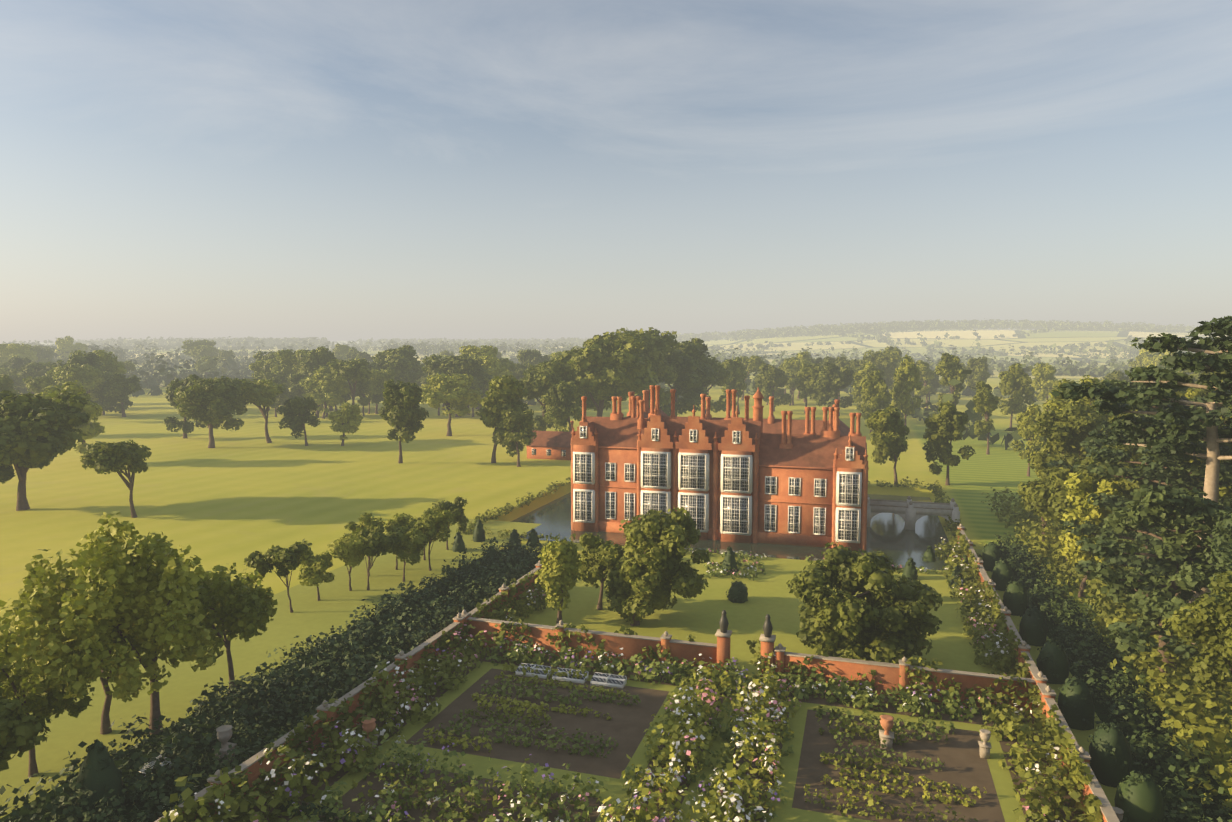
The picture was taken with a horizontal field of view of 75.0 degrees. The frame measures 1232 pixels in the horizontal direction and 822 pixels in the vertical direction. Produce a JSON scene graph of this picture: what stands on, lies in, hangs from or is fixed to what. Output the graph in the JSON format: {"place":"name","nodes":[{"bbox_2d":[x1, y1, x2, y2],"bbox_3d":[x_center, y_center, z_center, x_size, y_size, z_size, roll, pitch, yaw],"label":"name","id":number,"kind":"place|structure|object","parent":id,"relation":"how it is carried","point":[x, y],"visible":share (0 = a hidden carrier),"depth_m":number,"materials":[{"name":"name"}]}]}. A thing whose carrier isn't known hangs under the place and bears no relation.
{"place":"outdoors","nodes":[
{"label":"outdoors","id":0,"kind":"place"},
{"bbox_2d":[0,329,1231,799],"bbox_3d":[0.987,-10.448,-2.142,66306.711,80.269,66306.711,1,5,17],"label":"ground","id":1,"kind":"structure","parent":0,"point":[240,495],"depth_m":173.86,"materials":[{"name":"green plant"}]},
{"bbox_2d":[0,343,37,363],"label":"oak tree","id":2,"kind":"object","parent":1,"relation":"on","point":[8,352],"visible":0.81,"depth_m":571.83,"materials":[{"name":"green plant"}]},
{"bbox_2d":[7,362,53,397],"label":"oak tree","id":3,"kind":"object","parent":1,"relation":"on","point":[33,369],"visible":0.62,"depth_m":391.25,"materials":[{"name":"green plant"}]},
{"bbox_2d":[23,375,56,392],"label":"ash tree","id":4,"kind":"object","parent":1,"relation":"on","point":[36,384],"visible":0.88,"depth_m":296.98,"materials":[{"name":"green plant"}]},
{"bbox_2d":[0,389,89,510],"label":"oak tree","id":5,"kind":"object","parent":1,"relation":"on","point":[37,431],"visible":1,"depth_m":136.85,"materials":[{"name":"green plant"}]},
{"bbox_2d":[35,380,104,453],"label":"tree","id":6,"kind":"object","parent":1,"relation":"on","point":[94,410],"visible":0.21,"depth_m":191.88,"materials":[{"name":"green plant"}]},
{"bbox_2d":[54,336,87,358],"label":"tree","id":7,"kind":"object","parent":1,"relation":"on","point":[66,343],"visible":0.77,"depth_m":765.18,"materials":[{"name":"green plant"}]},
{"bbox_2d":[45,352,106,377],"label":"oak tree","id":8,"kind":"object","parent":1,"relation":"on","point":[91,358],"visible":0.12,"depth_m":336.16,"materials":[{"name":"green plant"}]},
{"bbox_2d":[56,364,100,393],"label":"ash tree","id":9,"kind":"object","parent":1,"relation":"on","point":[84,371],"visible":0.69,"depth_m":316.30,"materials":[{"name":"green plant"}]},
{"bbox_2d":[52,363,105,400],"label":"tree","id":10,"kind":"object","parent":1,"relation":"on","point":[96,382],"visible":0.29,"depth_m":316.09,"materials":[{"name":"green plant"}]},
{"bbox_2d":[69,350,126,374],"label":"oak tree","id":11,"kind":"object","parent":1,"relation":"on","point":[112,365],"visible":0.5,"depth_m":354.62,"materials":[{"name":"green plant"}]},
{"bbox_2d":[80,440,151,517],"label":"ash tree","id":12,"kind":"object","parent":1,"relation":"on","point":[103,457],"visible":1,"depth_m":129.06,"materials":[{"name":"green plant"}]},
{"bbox_2d":[92,373,141,416],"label":"oak tree","id":13,"kind":"object","parent":1,"relation":"on","point":[116,388],"visible":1,"depth_m":320.66,"materials":[{"name":"green plant"}]},
{"bbox_2d":[164,374,205,438],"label":"oak tree","id":14,"kind":"object","parent":1,"relation":"on","point":[185,426],"visible":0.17,"depth_m":244.94,"materials":[{"name":"green plant"}]},
{"bbox_2d":[181,339,220,359],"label":"oak tree","id":15,"kind":"object","parent":1,"relation":"on","point":[190,345],"visible":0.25,"depth_m":751.52,"materials":[{"name":"green plant"}]},
{"bbox_2d":[172,376,248,447],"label":"oak tree","id":16,"kind":"object","parent":1,"relation":"on","point":[211,403],"visible":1,"depth_m":219.88,"materials":[{"name":"green plant"}]},
{"bbox_2d":[231,379,285,442],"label":"ash tree","id":17,"kind":"object","parent":1,"relation":"on","point":[263,393],"visible":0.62,"depth_m":233.15,"materials":[{"name":"green plant"}]},
{"bbox_2d":[270,349,309,387],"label":"oak tree","id":18,"kind":"object","parent":1,"relation":"on","point":[289,363],"visible":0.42,"depth_m":379.94,"materials":[{"name":"green plant"}]},
{"bbox_2d":[276,396,320,445],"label":"oak tree","id":19,"kind":"object","parent":1,"relation":"on","point":[296,413],"visible":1,"depth_m":228.09,"materials":[{"name":"green plant"}]},
{"bbox_2d":[287,373,310,397],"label":"oak tree","id":20,"kind":"object","parent":1,"relation":"on","point":[297,388],"visible":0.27,"depth_m":346.78,"materials":[{"name":"green plant"}]},
{"bbox_2d":[299,346,336,410],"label":"oak tree","id":21,"kind":"object","parent":1,"relation":"on","point":[321,356],"visible":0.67,"depth_m":351.12,"materials":[{"name":"green plant"}]},
{"bbox_2d":[298,365,348,417],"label":"tree","id":22,"kind":"object","parent":1,"relation":"on","point":[311,383],"visible":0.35,"depth_m":320.98,"materials":[{"name":"green plant"}]},
{"bbox_2d":[314,373,350,418],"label":"tree","id":23,"kind":"object","parent":1,"relation":"on","point":[332,391],"visible":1,"depth_m":316.84,"materials":[{"name":"green plant"}]},
{"bbox_2d":[328,402,362,445],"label":"tree","id":24,"kind":"object","parent":1,"relation":"on","point":[348,419],"visible":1,"depth_m":229.93,"materials":[{"name":"green plant"}]},
{"bbox_2d":[327,358,372,404],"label":"ash tree","id":25,"kind":"object","parent":1,"relation":"on","point":[354,371],"visible":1,"depth_m":311.03,"materials":[{"name":"green plant"}]},
{"bbox_2d":[355,380,370,415],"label":"poplar tree","id":26,"kind":"object","parent":1,"relation":"on","point":[361,390],"visible":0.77,"depth_m":327.58,"materials":[{"name":"green plant"}]},
{"bbox_2d":[365,369,395,413],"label":"oak tree","id":27,"kind":"object","parent":1,"relation":"on","point":[379,379],"visible":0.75,"depth_m":334.42,"materials":[{"name":"green plant"}]},
{"bbox_2d":[367,345,424,402],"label":"oak tree","id":28,"kind":"object","parent":1,"relation":"on","point":[404,364],"visible":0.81,"depth_m":364.43,"materials":[{"name":"green plant"}]},
{"bbox_2d":[378,379,428,462],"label":"lime tree","id":29,"kind":"object","parent":1,"relation":"on","point":[402,414],"visible":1,"depth_m":190.69,"materials":[{"name":"green plant"}]},
{"bbox_2d":[420,373,482,435],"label":"oak tree","id":30,"kind":"object","parent":1,"relation":"on","point":[449,392],"visible":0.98,"depth_m":254.29,"materials":[{"name":"green plant"}]},
{"bbox_2d":[421,354,493,416],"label":"oak tree","id":31,"kind":"object","parent":1,"relation":"on","point":[459,364],"visible":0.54,"depth_m":316.62,"materials":[{"name":"green plant"}]},
{"bbox_2d":[456,345,497,408],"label":"oak tree","id":32,"kind":"object","parent":1,"relation":"on","point":[474,350],"visible":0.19,"depth_m":368.13,"materials":[{"name":"green plant"}]},
{"bbox_2d":[469,355,512,390],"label":"oak tree","id":33,"kind":"object","parent":1,"relation":"on","point":[490,366],"visible":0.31,"depth_m":329.92,"materials":[{"name":"green plant"}]},
{"bbox_2d":[475,374,528,462],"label":"lime tree","id":34,"kind":"object","parent":1,"relation":"on","point":[503,392],"visible":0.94,"depth_m":193.05,"materials":[{"name":"green plant"}]},
{"bbox_2d":[492,409,536,466],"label":"oak tree","id":35,"kind":"object","parent":1,"relation":"on","point":[514,426],"visible":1,"depth_m":189.44,"materials":[{"name":"green plant"}]},
{"bbox_2d":[517,349,549,365],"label":"oak tree","id":36,"kind":"object","parent":1,"relation":"on","point":[535,357],"visible":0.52,"depth_m":467.88,"materials":[{"name":"green plant"}]},
{"bbox_2d":[517,356,575,430],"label":"oak tree","id":37,"kind":"object","parent":1,"relation":"on","point":[542,379],"visible":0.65,"depth_m":243.67,"materials":[{"name":"green plant"}]},
{"bbox_2d":[526,421,573,459],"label":"outbuilding","id":38,"kind":"structure","parent":1,"relation":"on","point":[553,445],"depth_m":202.40,"materials":[{"name":"brick"}]},
{"bbox_2d":[540,380,582,431],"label":"oak tree","id":39,"kind":"object","parent":1,"relation":"on","point":[561,407],"visible":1,"depth_m":228.82,"materials":[{"name":"green plant"}]},
{"bbox_2d":[558,331,656,416],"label":"oak tree","id":40,"kind":"object","parent":1,"relation":"on","point":[600,371],"visible":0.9,"depth_m":247.00,"materials":[{"name":"green plant"}]},
{"bbox_2d":[2,318,1213,450],"bbox_3d":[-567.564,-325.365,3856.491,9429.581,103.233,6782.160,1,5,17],"label":"distant landscape","id":41,"kind":"structure","parent":1,"relation":"on","point":[120,347],"depth_m":1436.23,"materials":[{"name":"green plant"}]},
{"bbox_2d":[0,476,1231,821],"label":"garden planting","id":42,"kind":"object","parent":1,"relation":"on","point":[680,738],"visible":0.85,"depth_m":58.39,"materials":[{"name":"green plant"}]},
{"bbox_2d":[0,519,1231,821],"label":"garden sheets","id":43,"kind":"object","parent":1,"relation":"on","point":[698,619],"visible":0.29,"depth_m":60.16,"materials":[{"name":"green plant"}]},
{"bbox_2d":[0,695,51,770],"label":"corner tree","id":44,"kind":"object","parent":43,"relation":"on","point":[19,730],"visible":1,"depth_m":45.90,"materials":[{"name":"green plant"}]},
{"bbox_2d":[0,632,94,776],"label":"tree","id":45,"kind":"object","parent":43,"relation":"on","point":[42,700],"visible":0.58,"depth_m":51.54,"materials":[{"name":"green plant"}]},
{"bbox_2d":[20,574,145,734],"bbox_3d":[-37.387,17.380,57.375,7.039,12.370,8.392,2,5,28],"label":"tree","id":46,"kind":"object","parent":43,"relation":"on","point":[105,728],"visible":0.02,"depth_m":58.25,"materials":[{"name":"green plant"}]},
{"bbox_2d":[0,511,215,734],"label":"tree","id":47,"kind":"object","parent":43,"relation":"on","point":[146,592],"visible":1,"depth_m":52.82,"materials":[{"name":"green plant"}]},
{"bbox_2d":[177,563,277,692],"bbox_3d":[-31.346,17.224,63.728,8.890,11.710,9.060,1,5,17],"label":"tree","id":48,"kind":"object","parent":43,"relation":"on","point":[242,606],"visible":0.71,"depth_m":61.84,"materials":[{"name":"green plant"}]},
{"bbox_2d":[244,538,311,612],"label":"small tree","id":49,"kind":"object","parent":43,"relation":"on","point":[283,561],"visible":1,"depth_m":83.39,"materials":[{"name":"green plant"}]},
{"bbox_2d":[298,547,334,600],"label":"small tree","id":50,"kind":"object","parent":43,"relation":"on","point":[314,569],"visible":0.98,"depth_m":88.45,"materials":[{"name":"green plant"}]},
{"bbox_2d":[327,533,366,590],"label":"small tree","id":51,"kind":"object","parent":43,"relation":"on","point":[348,549],"visible":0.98,"depth_m":90.89,"materials":[{"name":"green plant"}]},
{"bbox_2d":[340,513,384,575],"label":"small tree","id":52,"kind":"object","parent":43,"relation":"on","point":[365,521],"visible":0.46,"depth_m":97.47,"materials":[{"name":"green plant"}]},
{"bbox_2d":[350,524,400,589],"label":"small tree","id":53,"kind":"object","parent":43,"relation":"on","point":[377,543],"visible":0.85,"depth_m":92.62,"materials":[{"name":"green plant"}]},
{"bbox_2d":[384,513,417,569],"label":"small tree","id":54,"kind":"object","parent":43,"relation":"on","point":[400,521],"visible":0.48,"depth_m":101.09,"materials":[{"name":"green plant"}]},
{"bbox_2d":[386,527,429,581],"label":"small tree","id":55,"kind":"object","parent":43,"relation":"on","point":[414,543],"visible":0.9,"depth_m":95.52,"materials":[{"name":"green plant"}]},
{"bbox_2d":[413,508,450,570],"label":"small tree","id":56,"kind":"object","parent":43,"relation":"on","point":[432,525],"visible":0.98,"depth_m":99.66,"materials":[{"name":"green plant"}]},
{"bbox_2d":[432,496,468,549],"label":"small tree","id":57,"kind":"object","parent":43,"relation":"on","point":[457,516],"visible":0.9,"depth_m":112.25,"materials":[{"name":"green plant"}]},
{"bbox_2d":[534,538,582,623],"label":"tree","id":58,"kind":"object","parent":43,"relation":"on","point":[558,571],"visible":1,"depth_m":80.25,"materials":[{"name":"green plant"}]},
{"bbox_2d":[577,533,624,609],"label":"tree","id":59,"kind":"object","parent":43,"relation":"on","point":[600,558],"visible":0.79,"depth_m":85.49,"materials":[{"name":"green plant"}]},
{"bbox_2d":[139,663,1123,820],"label":"garden ornaments","id":60,"kind":"object","parent":43,"relation":"on","point":[224,734],"visible":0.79,"depth_m":56.00,"materials":[{"name":"stone"}]},
{"bbox_2d":[615,507,709,625],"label":"tree","id":61,"kind":"object","parent":43,"relation":"on","point":[656,544],"visible":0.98,"depth_m":79.60,"materials":[{"name":"green plant"}]},
{"bbox_2d":[71,519,1165,821],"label":"yew topiary","id":62,"kind":"object","parent":1,"relation":"on","point":[1137,797],"visible":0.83,"depth_m":58.88,"materials":[{"name":"green plant"}]},
{"bbox_2d":[154,524,1119,821],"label":"garden walls","id":63,"kind":"structure","parent":1,"relation":"on","point":[848,668],"depth_m":66.48,"materials":[{"name":"brick"}]},
{"bbox_2d":[604,566,671,625],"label":"tree","id":64,"kind":"object","parent":1,"relation":"on","point":[626,603],"visible":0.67,"depth_m":80.58,"materials":[{"name":"green plant"}]},
{"bbox_2d":[611,327,681,411],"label":"oak tree","id":65,"kind":"object","parent":1,"relation":"on","point":[657,347],"visible":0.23,"depth_m":274.60,"materials":[{"name":"green plant"}]},
{"bbox_2d":[649,338,717,415],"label":"oak tree","id":66,"kind":"object","parent":1,"relation":"on","point":[696,374],"visible":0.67,"depth_m":286.20,"materials":[{"name":"green plant"}]},
{"bbox_2d":[695,353,737,414],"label":"oak tree","id":67,"kind":"object","parent":1,"relation":"on","point":[723,375],"visible":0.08,"depth_m":306.42,"materials":[{"name":"green plant"}]},
{"bbox_2d":[721,357,747,414],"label":"lime tree","id":68,"kind":"object","parent":1,"relation":"on","point":[739,373],"visible":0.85,"depth_m":336.21,"materials":[{"name":"green plant"}]},
{"bbox_2d":[740,355,763,399],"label":"ash tree","id":69,"kind":"object","parent":1,"relation":"on","point":[752,363],"visible":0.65,"depth_m":425.35,"materials":[{"name":"green plant"}]},
{"bbox_2d":[754,362,791,411],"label":"oak tree","id":70,"kind":"object","parent":1,"relation":"on","point":[769,378],"visible":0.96,"depth_m":352.11,"materials":[{"name":"green plant"}]},
{"bbox_2d":[794,361,823,412],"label":"lime tree","id":71,"kind":"object","parent":1,"relation":"on","point":[807,377],"visible":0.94,"depth_m":337.70,"materials":[{"name":"green plant"}]},
{"bbox_2d":[812,362,854,415],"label":"oak tree","id":72,"kind":"object","parent":1,"relation":"on","point":[832,380],"visible":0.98,"depth_m":324.41,"materials":[{"name":"green plant"}]},
{"bbox_2d":[786,540,942,662],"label":"tree","id":73,"kind":"object","parent":1,"relation":"on","point":[900,623],"visible":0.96,"depth_m":68.44,"materials":[{"name":"green plant"}]},
{"bbox_2d":[850,362,885,410],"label":"lime tree","id":74,"kind":"object","parent":1,"relation":"on","point":[869,368],"visible":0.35,"depth_m":318.05,"materials":[{"name":"green plant"}]},
{"bbox_2d":[860,371,891,432],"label":"lime tree","id":75,"kind":"object","parent":1,"relation":"on","point":[874,386],"visible":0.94,"depth_m":254.72,"materials":[{"name":"green plant"}]},
{"bbox_2d":[859,349,900,389],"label":"oak tree","id":76,"kind":"object","parent":1,"relation":"on","point":[886,361],"visible":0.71,"depth_m":400.77,"materials":[{"name":"green plant"}]},
{"bbox_2d":[865,406,909,485],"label":"lime tree","id":77,"kind":"object","parent":1,"relation":"on","point":[888,433],"visible":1,"depth_m":162.26,"materials":[{"name":"green plant"}]},
{"bbox_2d":[889,354,922,431],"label":"lime tree","id":78,"kind":"object","parent":1,"relation":"on","point":[906,376],"visible":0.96,"depth_m":259.05,"materials":[{"name":"green plant"}]},
{"bbox_2d":[867,495,959,529],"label":"stone bridge","id":79,"kind":"structure","parent":1,"relation":"on","point":[909,511],"depth_m":131.33,"materials":[{"name":"stone"}]},
{"bbox_2d":[914,360,935,407],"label":"poplar tree","id":80,"kind":"object","parent":1,"relation":"on","point":[927,374],"visible":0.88,"depth_m":369.26,"materials":[{"name":"green plant"}]},
{"bbox_2d":[922,401,976,484],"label":"lime tree","id":81,"kind":"object","parent":1,"relation":"on","point":[947,423],"visible":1,"depth_m":161.88,"materials":[{"name":"green plant"}]},
{"bbox_2d":[935,352,966,408],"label":"tree","id":82,"kind":"object","parent":1,"relation":"on","point":[948,368],"visible":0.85,"depth_m":274.66,"materials":[{"name":"green plant"}]},
{"bbox_2d":[966,356,990,391],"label":"lime tree","id":83,"kind":"object","parent":1,"relation":"on","point":[978,367],"visible":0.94,"depth_m":396.38,"materials":[{"name":"green plant"}]},
{"bbox_2d":[973,381,999,454],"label":"poplar tree","id":84,"kind":"object","parent":1,"relation":"on","point":[986,400],"visible":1,"depth_m":209.75,"materials":[{"name":"green plant"}]},
{"bbox_2d":[998,363,1035,427],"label":"lime tree","id":85,"kind":"object","parent":1,"relation":"on","point":[1016,380],"visible":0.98,"depth_m":266.77,"materials":[{"name":"green plant"}]},
{"bbox_2d":[1009,403,1047,475],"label":"lime tree","id":86,"kind":"object","parent":1,"relation":"on","point":[1026,421],"visible":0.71,"depth_m":173.96,"materials":[{"name":"green plant"}]},
{"bbox_2d":[1031,362,1057,410],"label":"lime tree","id":87,"kind":"object","parent":1,"relation":"on","point":[1044,378],"visible":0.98,"depth_m":335.36,"materials":[{"name":"green plant"}]},
{"bbox_2d":[1017,463,1072,545],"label":"tree","id":88,"kind":"object","parent":1,"relation":"on","point":[1028,489],"visible":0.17,"depth_m":108.18,"materials":[{"name":"green plant"}]},
{"bbox_2d":[1029,466,1075,576],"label":"tree","id":89,"kind":"object","parent":1,"relation":"on","point":[1051,502],"visible":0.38,"depth_m":99.70,"materials":[{"name":"green plant"}]},
{"bbox_2d":[1027,399,1121,478],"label":"tree","id":90,"kind":"object","parent":1,"relation":"on","point":[1068,428],"visible":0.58,"depth_m":113.30,"materials":[{"name":"green plant"}]},
{"bbox_2d":[1041,375,1116,456],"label":"tree","id":91,"kind":"object","parent":1,"relation":"on","point":[1054,404],"visible":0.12,"depth_m":130.68,"materials":[{"name":"green plant"}]},
{"bbox_2d":[1058,472,1123,597],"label":"tree","id":92,"kind":"object","parent":1,"relation":"on","point":[1081,485],"visible":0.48,"depth_m":87.95,"materials":[{"name":"green plant"}]},
{"bbox_2d":[1061,444,1153,574],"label":"tree","id":93,"kind":"object","parent":1,"relation":"on","point":[1126,486],"visible":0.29,"depth_m":90.62,"materials":[{"name":"green plant"}]},
{"bbox_2d":[1042,364,1231,557],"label":"cedar","id":94,"kind":"object","parent":1,"relation":"on","point":[1090,443],"visible":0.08,"depth_m":99.83,"materials":[{"name":"green plant"}]},
{"bbox_2d":[1050,316,1231,667],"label":"tall cedar","id":95,"kind":"object","parent":1,"relation":"on","point":[1176,415],"visible":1,"depth_m":68.54,"materials":[{"name":"green plant"}]},
{"bbox_2d":[1058,408,1231,628],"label":"cedar tree","id":96,"kind":"object","parent":1,"relation":"on","point":[1146,473],"visible":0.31,"depth_m":81.03,"materials":[{"name":"green plant"}]},
{"bbox_2d":[1074,484,1231,688],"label":"cedar tree","id":97,"kind":"object","parent":1,"relation":"on","point":[1160,510],"visible":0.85,"depth_m":64.80,"materials":[{"name":"green plant"}]},
{"bbox_2d":[1137,405,1231,534],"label":"tree","id":98,"kind":"object","parent":1,"relation":"on","point":[1225,492],"visible":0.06,"depth_m":81.63,"materials":[{"name":"green plant"}]},
{"bbox_2d":[1161,571,1231,761],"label":"tree","id":99,"kind":"object","parent":1,"relation":"on","point":[1200,626],"visible":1,"depth_m":53.34,"materials":[{"name":"green plant"}]},
{"bbox_2d":[1201,508,1231,641],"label":"tree","id":100,"kind":"object","parent":1,"relation":"on","point":[1222,554],"visible":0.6,"depth_m":58.64,"materials":[{"name":"green plant"}]},
{"bbox_2d":[0,0,1231,343],"label":"sky","id":101,"kind":"structure","parent":0,"point":[335,170],"materials":[{"name":"blue"}]},
{"bbox_2d":[511,492,952,570],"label":"moat water","id":102,"kind":"structure","parent":0,"point":[888,534],"depth_m":125.23,"materials":[{"name":"grey liquid"}]},
{"bbox_2d":[570,385,868,550],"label":"mansion","id":103,"kind":"structure","parent":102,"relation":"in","point":[756,478],"depth_m":122.89,"materials":[{"name":"brick"}]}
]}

